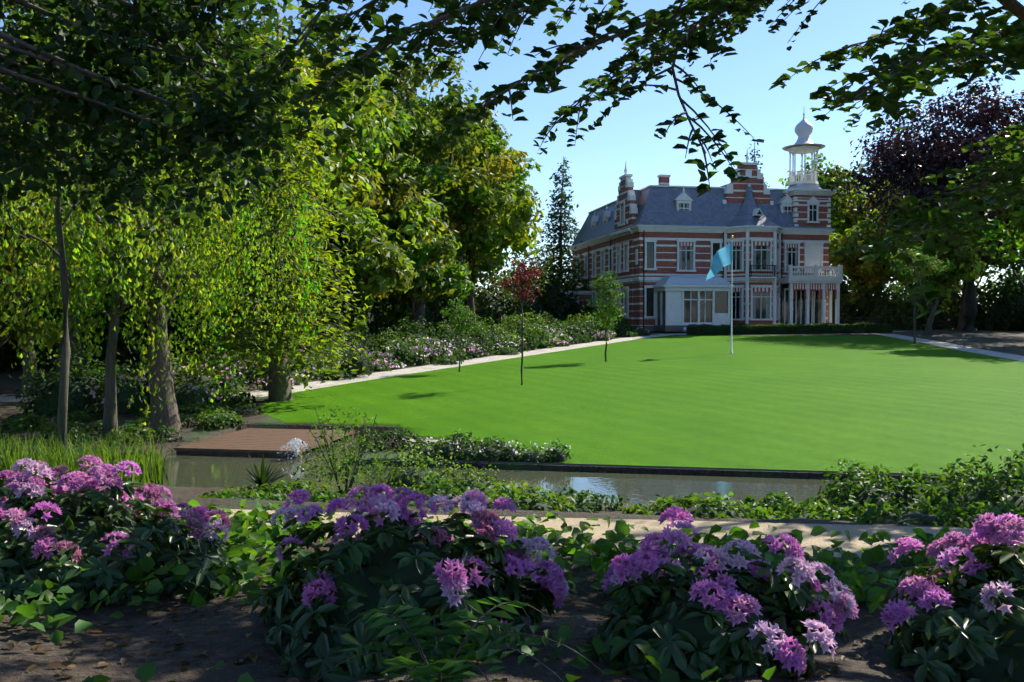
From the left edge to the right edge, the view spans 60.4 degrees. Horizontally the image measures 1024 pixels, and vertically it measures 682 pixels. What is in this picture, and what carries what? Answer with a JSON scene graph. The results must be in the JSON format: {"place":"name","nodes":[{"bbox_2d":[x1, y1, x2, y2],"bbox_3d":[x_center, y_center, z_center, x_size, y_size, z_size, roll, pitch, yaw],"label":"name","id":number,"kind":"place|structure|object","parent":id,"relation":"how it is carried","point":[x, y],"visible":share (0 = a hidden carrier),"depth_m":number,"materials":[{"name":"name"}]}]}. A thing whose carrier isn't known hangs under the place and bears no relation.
{"place":"outdoors","nodes":[
{"label":"outdoors","id":0,"kind":"place"},
{"bbox_2d":[0,328,1023,681],"bbox_3d":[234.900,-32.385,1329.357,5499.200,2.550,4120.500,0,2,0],"label":"ground","id":1,"kind":"structure","parent":0,"point":[228,642],"depth_m":5.73,"materials":[{"name":"soil"}]},
{"bbox_2d":[0,195,9,320],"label":"weeping tree","id":2,"kind":"object","parent":1,"relation":"on","point":[3,228],"visible":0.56,"depth_m":18.60,"materials":[{"name":"green plant"}]},
{"bbox_2d":[0,136,107,349],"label":"tree","id":3,"kind":"object","parent":1,"relation":"on","point":[39,330],"visible":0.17,"depth_m":24.52,"materials":[{"name":"green plant"}]},
{"bbox_2d":[0,39,165,392],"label":"tree","id":4,"kind":"object","parent":1,"relation":"on","point":[26,359],"depth_m":31.15,"materials":[{"name":"green plant"}]},
{"bbox_2d":[0,429,179,488],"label":"reed plants","id":5,"kind":"object","parent":1,"relation":"on","point":[8,458],"visible":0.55,"depth_m":14.56,"materials":[{"name":"green plant"}]},
{"bbox_2d":[0,4,199,458],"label":"weeping tree","id":6,"kind":"object","parent":1,"relation":"on","point":[63,391],"visible":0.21,"depth_m":14.79,"materials":[{"name":"green plant"}]},
{"bbox_2d":[0,0,220,371],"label":"tree","id":7,"kind":"object","parent":1,"relation":"on","point":[75,341],"visible":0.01,"depth_m":39.53,"materials":[{"name":"green plant"}]},
{"bbox_2d":[0,455,243,616],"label":"rhododendron","id":8,"kind":"object","parent":1,"relation":"on","point":[99,527],"visible":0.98,"depth_m":6.54,"materials":[{"name":"purple plant"}]},
{"bbox_2d":[0,129,250,433],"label":"weeping tree","id":9,"kind":"object","parent":1,"relation":"on","point":[110,421],"visible":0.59,"depth_m":20.87,"materials":[{"name":"green plant"}]},
{"bbox_2d":[89,120,168,288],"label":"tree","id":10,"kind":"object","parent":1,"relation":"on","point":[129,260],"visible":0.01,"depth_m":51.77,"materials":[{"name":"green plant"}]},
{"bbox_2d":[22,131,329,432],"bbox_3d":[-8.450,-1.498,22.120,6.961,8.162,7.008,-1,2,-31],"label":"weeping tree","id":11,"kind":"object","parent":1,"relation":"on","point":[168,413],"visible":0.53,"depth_m":21.87,"materials":[{"name":"green plant"}]},
{"bbox_2d":[3,242,398,343],"bbox_3d":[-25.900,-5.605,71.566,17.204,12.523,69.016,1,2,42],"label":"thicket shrub","id":12,"kind":"object","parent":1,"relation":"on","point":[385,325],"depth_m":63.29,"materials":[{"name":"green plant"}]},
{"bbox_2d":[0,0,407,238],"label":"tree","id":13,"kind":"object","parent":1,"relation":"on","point":[110,93],"visible":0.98,"depth_m":6.91,"materials":[{"name":"green plant"}]},
{"bbox_2d":[117,43,346,356],"bbox_3d":[-11.580,-4.831,35.870,9.044,13.502,9.995,-1,2,-20],"label":"tree","id":14,"kind":"object","parent":1,"relation":"on","point":[330,168],"visible":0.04,"depth_m":35.03,"materials":[{"name":"green plant"}]},
{"bbox_2d":[150,197,327,352],"bbox_3d":[-13.394,-3.652,43.855,8.874,10.414,9.586,0,2,0],"label":"tree","id":15,"kind":"object","parent":1,"relation":"on","point":[206,300],"visible":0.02,"depth_m":43.77,"materials":[{"name":"green plant"}]},
{"bbox_2d":[122,0,399,344],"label":"tree","id":16,"kind":"object","parent":1,"relation":"on","point":[367,111],"visible":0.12,"depth_m":45.42,"materials":[{"name":"green plant"}]},
{"bbox_2d":[174,428,354,456],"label":"deck","id":17,"kind":"structure","parent":1,"relation":"on","point":[259,442],"depth_m":20.14,"materials":[{"name":"brown wood"}]},
{"bbox_2d":[235,454,295,486],"bbox_3d":[-3.970,2.044,14.162,1.140,0.634,1.236,-1,2,-28],"label":"yucca plant","id":18,"kind":"object","parent":1,"relation":"on","point":[255,477],"visible":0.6,"depth_m":14.01,"materials":[{"name":"green plant"}]},
{"bbox_2d":[172,8,375,400],"bbox_3d":[-7.720,-4.113,28.068,6.458,12.682,6.542,0,2,0],"label":"dawn redwood tree","id":19,"kind":"object","parent":1,"relation":"on","point":[279,383],"visible":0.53,"depth_m":27.56,"materials":[{"name":"green plant"}]},
{"bbox_2d":[0,385,572,464],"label":"ground cover plants","id":20,"kind":"object","parent":1,"relation":"on","point":[487,450],"visible":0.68,"depth_m":20.23,"materials":[{"name":"green plant"}]},
{"bbox_2d":[0,241,593,372],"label":"flowering shrubs","id":21,"kind":"object","parent":1,"relation":"on","point":[502,303],"visible":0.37,"depth_m":66.25,"materials":[{"name":"green plant"}]},
{"bbox_2d":[230,31,396,205],"bbox_3d":[-15.788,-10.397,59.528,16.727,22.190,14.239,0,2,0],"label":"tree","id":22,"kind":"object","parent":1,"relation":"on","point":[317,45],"depth_m":60.38,"materials":[{"name":"green plant"}]},
{"bbox_2d":[15,308,649,417],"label":"flowering shrubs","id":23,"kind":"object","parent":1,"relation":"on","point":[410,347],"visible":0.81,"depth_m":39.21,"materials":[{"name":"green plant"}]},
{"bbox_2d":[297,207,418,338],"bbox_3d":[-8.903,-2.998,47.350,7.920,8.520,7.517,0,2,0],"label":"tree","id":24,"kind":"object","parent":1,"relation":"on","point":[380,267],"visible":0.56,"depth_m":45.53,"materials":[{"name":"green plant"}]},
{"bbox_2d":[298,58,452,291],"bbox_3d":[-10.968,-8.220,53.779,13.135,18.358,12.328,-1,2,-40],"label":"tree","id":25,"kind":"object","parent":1,"relation":"on","point":[379,195],"visible":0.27,"depth_m":53.21,"materials":[{"name":"green plant"}]},
{"bbox_2d":[325,44,445,219],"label":"tree","id":26,"kind":"object","parent":1,"relation":"on","point":[423,99],"visible":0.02,"depth_m":67.29,"materials":[{"name":"green plant"}]},
{"bbox_2d":[251,483,568,681],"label":"rhododendron","id":27,"kind":"object","parent":1,"relation":"on","point":[402,554],"visible":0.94,"depth_m":5.15,"materials":[{"name":"purple plant"}]},
{"bbox_2d":[326,42,493,336],"bbox_3d":[-7.385,-10.497,63.572,12.338,21.756,13.757,0,2,0],"label":"tree","id":28,"kind":"object","parent":1,"relation":"on","point":[423,136],"visible":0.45,"depth_m":61.54,"materials":[{"name":"green plant"}]},
{"bbox_2d":[362,196,473,330],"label":"tree","id":29,"kind":"object","parent":1,"relation":"on","point":[437,277],"visible":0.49,"depth_m":55.27,"materials":[{"name":"green plant"}]},
{"bbox_2d":[396,439,448,442],"bbox_3d":[-3.436,2.711,20.446,4.395,0.870,0.711,0,2,7],"label":"stone path strip","id":30,"kind":"object","parent":1,"relation":"on","point":[412,440],"depth_m":20.22,"materials":[{"name":"grey stone"}]},
{"bbox_2d":[407,100,507,270],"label":"tree","id":31,"kind":"object","parent":1,"relation":"on","point":[490,119],"visible":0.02,"depth_m":78.35,"materials":[{"name":"green plant"}]},
{"bbox_2d":[314,597,604,681],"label":"fern plants","id":32,"kind":"object","parent":1,"relation":"on","point":[451,668],"visible":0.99,"depth_m":4.27,"materials":[{"name":"green plant"}]},
{"bbox_2d":[448,214,508,265],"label":"tree","id":33,"kind":"object","parent":1,"relation":"on","point":[465,253],"visible":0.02,"depth_m":90.39,"materials":[{"name":"green plant"}]},
{"bbox_2d":[420,129,543,329],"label":"tree","id":34,"kind":"object","parent":1,"relation":"on","point":[474,233],"visible":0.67,"depth_m":66.50,"materials":[{"name":"green plant"}]},
{"bbox_2d":[439,101,541,264],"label":"tree","id":35,"kind":"object","parent":1,"relation":"on","point":[521,177],"visible":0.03,"depth_m":83.01,"materials":[{"name":"green plant"}]},
{"bbox_2d":[463,173,539,291],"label":"tree","id":36,"kind":"object","parent":1,"relation":"on","point":[536,193],"depth_m":103.69,"materials":[{"name":"green plant"}]},
{"bbox_2d":[4,447,1012,477],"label":"pond edging","id":37,"kind":"object","parent":1,"relation":"on","point":[640,466],"visible":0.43,"depth_m":17.06,"materials":[{"name":"grey stone"}]},
{"bbox_2d":[0,495,1022,681],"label":"groundcover plants","id":38,"kind":"object","parent":1,"relation":"on","point":[243,551],"visible":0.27,"depth_m":6.73,"materials":[{"name":"green plant"}]},
{"bbox_2d":[534,156,579,287],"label":"conifer tree","id":39,"kind":"object","parent":1,"relation":"on","point":[557,227],"visible":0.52,"depth_m":105.11,"materials":[{"name":"green plant"}]},
{"bbox_2d":[562,302,624,325],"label":"shrub","id":40,"kind":"object","parent":1,"relation":"on","point":[596,310],"visible":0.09,"depth_m":84.20,"materials":[{"name":"green plant"}]},
{"bbox_2d":[586,270,626,361],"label":"small tree","id":41,"kind":"object","parent":1,"relation":"on","point":[605,293],"visible":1,"depth_m":43.40,"materials":[{"name":"green plant"}]},
{"bbox_2d":[196,472,1023,527],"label":"ground cover plants","id":42,"kind":"object","parent":1,"relation":"on","point":[779,507],"visible":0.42,"depth_m":10.84,"materials":[{"name":"green plant"}]},
{"bbox_2d":[248,0,1023,318],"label":"tree","id":43,"kind":"object","parent":1,"relation":"on","point":[906,74],"visible":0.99,"depth_m":7.79,"materials":[{"name":"green plant"}]},
{"bbox_2d":[293,406,1023,516],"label":"bank shrubs","id":44,"kind":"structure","parent":1,"relation":"on","point":[862,490],"depth_m":12.09,"materials":[{"name":"green plant"}]},
{"bbox_2d":[561,112,842,331],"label":"villa","id":45,"kind":"object","parent":1,"relation":"on","point":[655,248],"visible":0.88,"depth_m":79.22,"materials":[{"name":"brick"}]},
{"bbox_2d":[706,235,732,353],"bbox_3d":[11.595,-2.553,48.783,1.588,6.650,0.564,-1,2,-21],"label":"flagpole","id":46,"kind":"object","parent":1,"relation":"on","point":[722,257],"visible":0.98,"depth_m":48.87,"materials":[{"name":"white"}]},
{"bbox_2d":[586,505,859,681],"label":"rhododendron","id":47,"kind":"object","parent":1,"relation":"on","point":[673,610],"visible":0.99,"depth_m":4.83,"materials":[{"name":"purple plant"}]},
{"bbox_2d":[745,141,769,186],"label":"conifer tree","id":48,"kind":"object","parent":1,"relation":"on","point":[754,156],"visible":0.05,"depth_m":108.24,"materials":[{"name":"green plant"}]},
{"bbox_2d":[686,322,892,334],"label":"hedge","id":49,"kind":"object","parent":1,"relation":"on","point":[780,328],"visible":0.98,"depth_m":72.57,"materials":[{"name":"green plant"}]},
{"bbox_2d":[778,153,879,265],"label":"tree","id":50,"kind":"object","parent":1,"relation":"on","point":[840,217],"visible":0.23,"depth_m":105.41,"materials":[{"name":"green plant"}]},
{"bbox_2d":[829,213,902,311],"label":"tree","id":51,"kind":"object","parent":1,"relation":"on","point":[865,275],"visible":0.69,"depth_m":91.03,"materials":[{"name":"green plant"}]},
{"bbox_2d":[830,157,914,294],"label":"tree","id":52,"kind":"object","parent":1,"relation":"on","point":[841,230],"visible":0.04,"depth_m":118.17,"materials":[{"name":"green plant"}]},
{"bbox_2d":[865,168,945,307],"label":"tree","id":53,"kind":"object","parent":1,"relation":"on","point":[900,280],"visible":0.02,"depth_m":98.61,"materials":[{"name":"green plant"}]},
{"bbox_2d":[832,317,985,329],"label":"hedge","id":54,"kind":"object","parent":1,"relation":"on","point":[953,321],"visible":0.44,"depth_m":86.45,"materials":[{"name":"green plant"}]},
{"bbox_2d":[826,73,1023,331],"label":"copper beech tree","id":55,"kind":"object","parent":1,"relation":"on","point":[936,153],"visible":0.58,"depth_m":73.63,"materials":[{"name":"purple plant"}]},
{"bbox_2d":[868,192,986,333],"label":"tree","id":56,"kind":"object","parent":1,"relation":"on","point":[961,256],"visible":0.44,"depth_m":68.88,"materials":[{"name":"green plant"}]},
{"bbox_2d":[831,263,1023,327],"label":"thicket shrub","id":57,"kind":"object","parent":1,"relation":"on","point":[1020,274],"visible":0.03,"depth_m":99.34,"materials":[{"name":"green plant"}]},
{"bbox_2d":[832,269,1023,330],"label":"hedge","id":58,"kind":"object","parent":1,"relation":"on","point":[1001,314],"visible":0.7,"depth_m":85.32,"materials":[{"name":"green plant"}]},
{"bbox_2d":[877,512,1023,681],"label":"rhododendron","id":59,"kind":"object","parent":1,"relation":"on","point":[972,630],"visible":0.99,"depth_m":4.93,"materials":[{"name":"purple plant"}]},
{"bbox_2d":[910,185,1023,329],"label":"tree","id":60,"kind":"object","parent":1,"relation":"on","point":[994,262],"visible":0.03,"depth_m":82.30,"materials":[{"name":"green plant"}]},
{"bbox_2d":[965,125,1023,261],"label":"tree","id":61,"kind":"object","parent":1,"relation":"on","point":[1017,218],"visible":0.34,"depth_m":58.56,"materials":[{"name":"green plant"}]},
{"bbox_2d":[986,237,1023,314],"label":"tree","id":62,"kind":"object","parent":1,"relation":"on","point":[1015,274],"visible":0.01,"depth_m":90.03,"materials":[{"name":"green plant"}]},
{"bbox_2d":[0,331,1023,401],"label":"path paving","id":63,"kind":"structure","parent":0,"point":[316,384],"depth_m":44.90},
{"bbox_2d":[0,0,1023,305],"label":"sky","id":64,"kind":"structure","parent":0,"point":[743,81],"materials":[{"name":"blue"}]},
{"bbox_2d":[39,435,1022,506],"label":"pond water","id":65,"kind":"structure","parent":0,"point":[206,471],"depth_m":16.35,"materials":[{"name":"grey liquid"}]},
{"bbox_2d":[277,438,311,458],"bbox_3d":[-4.611,2.636,18.738,0.799,1.149,0.898,0,2,0],"label":"fountain","id":66,"kind":"object","parent":65,"relation":"in","point":[294,445],"visible":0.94,"depth_m":18.72,"materials":[{"name":"grey liquid"}]},
{"bbox_2d":[178,507,977,559],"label":"path gravel","id":67,"kind":"structure","parent":0,"point":[853,545],"depth_m":9.13,"materials":[{"name":"beige gravel"}]},
{"bbox_2d":[258,335,1023,475],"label":"lawn","id":68,"kind":"structure","parent":0,"point":[811,403],"depth_m":27.00,"materials":[{"name":"green plant"}]},
{"bbox_2d":[437,299,485,371],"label":"young tree","id":69,"kind":"object","parent":68,"relation":"on","point":[463,314],"visible":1,"depth_m":38.07,"materials":[{"name":"green plant"}]},
{"bbox_2d":[495,254,541,384],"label":"tree","id":70,"kind":"object","parent":68,"relation":"on","point":[523,290],"visible":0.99,"depth_m":32.42,"materials":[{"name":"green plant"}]},
{"bbox_2d":[883,243,954,343],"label":"young tree","id":71,"kind":"object","parent":68,"relation":"on","point":[931,265],"visible":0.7,"depth_m":57.82,"materials":[{"name":"green plant"}]}
]}

